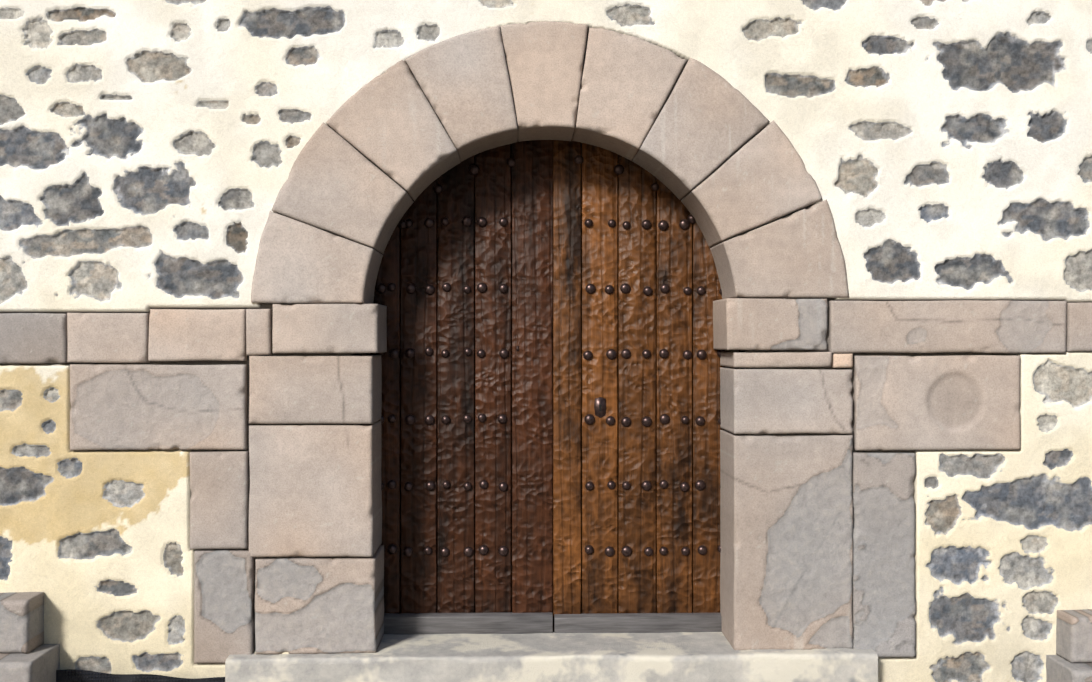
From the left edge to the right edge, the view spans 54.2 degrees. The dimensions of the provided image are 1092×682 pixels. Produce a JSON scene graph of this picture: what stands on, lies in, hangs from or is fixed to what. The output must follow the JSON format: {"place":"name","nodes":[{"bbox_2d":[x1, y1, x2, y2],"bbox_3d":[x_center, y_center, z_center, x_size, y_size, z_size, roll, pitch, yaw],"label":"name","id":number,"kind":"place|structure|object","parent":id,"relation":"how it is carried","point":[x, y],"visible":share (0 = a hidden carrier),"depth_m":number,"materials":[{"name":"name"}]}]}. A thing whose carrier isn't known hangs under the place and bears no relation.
{"place":"outdoors","nodes":[
{"label":"outdoors","id":0,"kind":"place"},
{"bbox_2d":[375,155,724,556],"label":"door studs","id":1,"kind":"object","parent":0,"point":[611,354],"depth_m":5.32,"materials":[{"name":"metal"}]},
{"label":"ground","id":2,"kind":"structure","parent":0,"visible":0},
{"bbox_2d":[56,669,224,681],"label":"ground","id":3,"kind":"structure","parent":2,"relation":"on","point":[71,675],"depth_m":4.90,"materials":[{"name":"grey asphalt"}]},
{"bbox_2d":[0,0,1091,681],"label":"rubble wall","id":4,"kind":"structure","parent":2,"relation":"on","point":[150,150],"depth_m":4.99,"materials":[{"name":"paint"}]},
{"bbox_2d":[0,592,1091,681],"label":"stone blocks","id":5,"kind":"structure","parent":2,"relation":"on","point":[27,654],"depth_m":4.83,"materials":[{"name":"stone"}]},
{"bbox_2d":[353,143,745,613],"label":"door plank gaps","id":6,"kind":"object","parent":2,"relation":"on","point":[511,394],"depth_m":5.41,"materials":[{"name":"black wood"}]},
{"bbox_2d":[225,632,877,681],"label":"doorstep","id":7,"kind":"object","parent":2,"relation":"on","point":[638,657],"depth_m":4.92,"materials":[{"name":"stone"}]},
{"bbox_2d":[384,612,552,634],"bbox_3d":[-0.408,1.407,5.297,0.883,0.107,0.035,0,0,-2],"label":"kick plate","id":8,"kind":"object","parent":7,"relation":"on","point":[460,623],"visible":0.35,"depth_m":5.28,"materials":[{"name":"grey metal"}]},
{"bbox_2d":[512,140,552,612],"bbox_3d":[-0.069,0.198,5.345,0.203,2.526,0.058,0,0,-2],"label":"plank","id":9,"kind":"object","parent":7,"relation":"on","point":[532,381],"visible":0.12,"depth_m":5.32,"materials":[{"name":"brown wood"}]},
{"bbox_2d":[0,21,1091,662],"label":"stone door surround","id":10,"kind":"object","parent":7,"relation":"on","point":[818,539],"visible":1,"depth_m":4.99,"materials":[{"name":"stone"}]},
{"bbox_2d":[370,221,399,612],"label":"plank","id":11,"kind":"object","parent":10,"relation":"attached to","point":[389,270],"visible":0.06,"depth_m":5.30,"materials":[{"name":"brown wood"}]},
{"bbox_2d":[401,179,436,612],"bbox_3d":[-0.635,0.198,5.330,0.178,2.526,0.045,0,0,-2],"label":"plank","id":12,"kind":"object","parent":10,"relation":"attached to","point":[419,403],"visible":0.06,"depth_m":5.31,"materials":[{"name":"brown wood"}]},
{"bbox_2d":[438,155,474,612],"bbox_3d":[-0.450,0.198,5.336,0.183,2.526,0.045,0,0,-2],"label":"plank","id":13,"kind":"object","parent":10,"relation":"attached to","point":[456,404],"visible":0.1,"depth_m":5.31,"materials":[{"name":"brown wood"}]},
{"bbox_2d":[475,144,510,612],"bbox_3d":[-0.264,0.198,5.341,0.178,2.526,0.045,0,0,-2],"label":"plank","id":14,"kind":"object","parent":10,"relation":"attached to","point":[492,382],"visible":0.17,"depth_m":5.32,"materials":[{"name":"brown wood"}]},
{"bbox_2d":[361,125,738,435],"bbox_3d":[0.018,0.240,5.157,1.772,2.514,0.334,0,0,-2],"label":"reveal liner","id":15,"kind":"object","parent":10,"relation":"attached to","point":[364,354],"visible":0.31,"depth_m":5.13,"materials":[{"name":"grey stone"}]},
{"bbox_2d":[553,140,580,631],"bbox_3d":[0.105,0.198,5.350,0.139,2.526,0.058,0,0,-2],"label":"stile","id":16,"kind":"object","parent":7,"relation":"on","point":[566,383],"visible":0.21,"depth_m":5.32,"materials":[{"name":"brown wood"}]},
{"bbox_2d":[582,143,617,613],"bbox_3d":[0.269,0.198,5.356,0.178,2.526,0.045,0,0,-2],"label":"plank","id":17,"kind":"object","parent":7,"relation":"on","point":[599,378],"visible":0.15,"depth_m":5.33,"materials":[{"name":"brown wood"}]},
{"bbox_2d":[618,155,655,612],"bbox_3d":[0.456,0.198,5.362,0.187,2.526,0.045,0,0,-2],"label":"plank","id":18,"kind":"object","parent":7,"relation":"on","point":[636,398],"visible":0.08,"depth_m":5.34,"materials":[{"name":"brown wood"}]},
{"bbox_2d":[554,613,721,632],"bbox_3d":[0.485,1.416,5.322,0.887,0.107,0.035,0,0,-2],"label":"kick plate","id":19,"kind":"object","parent":7,"relation":"on","point":[635,622],"visible":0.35,"depth_m":5.31,"materials":[{"name":"grey metal"}]},
{"bbox_2d":[656,178,691,612],"bbox_3d":[0.644,0.198,5.367,0.178,2.526,0.045,0,0,-2],"label":"plank","id":20,"kind":"object","parent":7,"relation":"on","point":[674,404],"visible":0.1,"depth_m":5.34,"materials":[{"name":"brown wood"}]},
{"bbox_2d":[692,185,739,612],"bbox_3d":[0.857,0.198,5.373,0.238,2.526,0.045,0,0,-2],"label":"plank","id":21,"kind":"object","parent":7,"relation":"on","point":[706,470],"visible":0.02,"depth_m":5.35,"materials":[{"name":"brown wood"}]}
]}

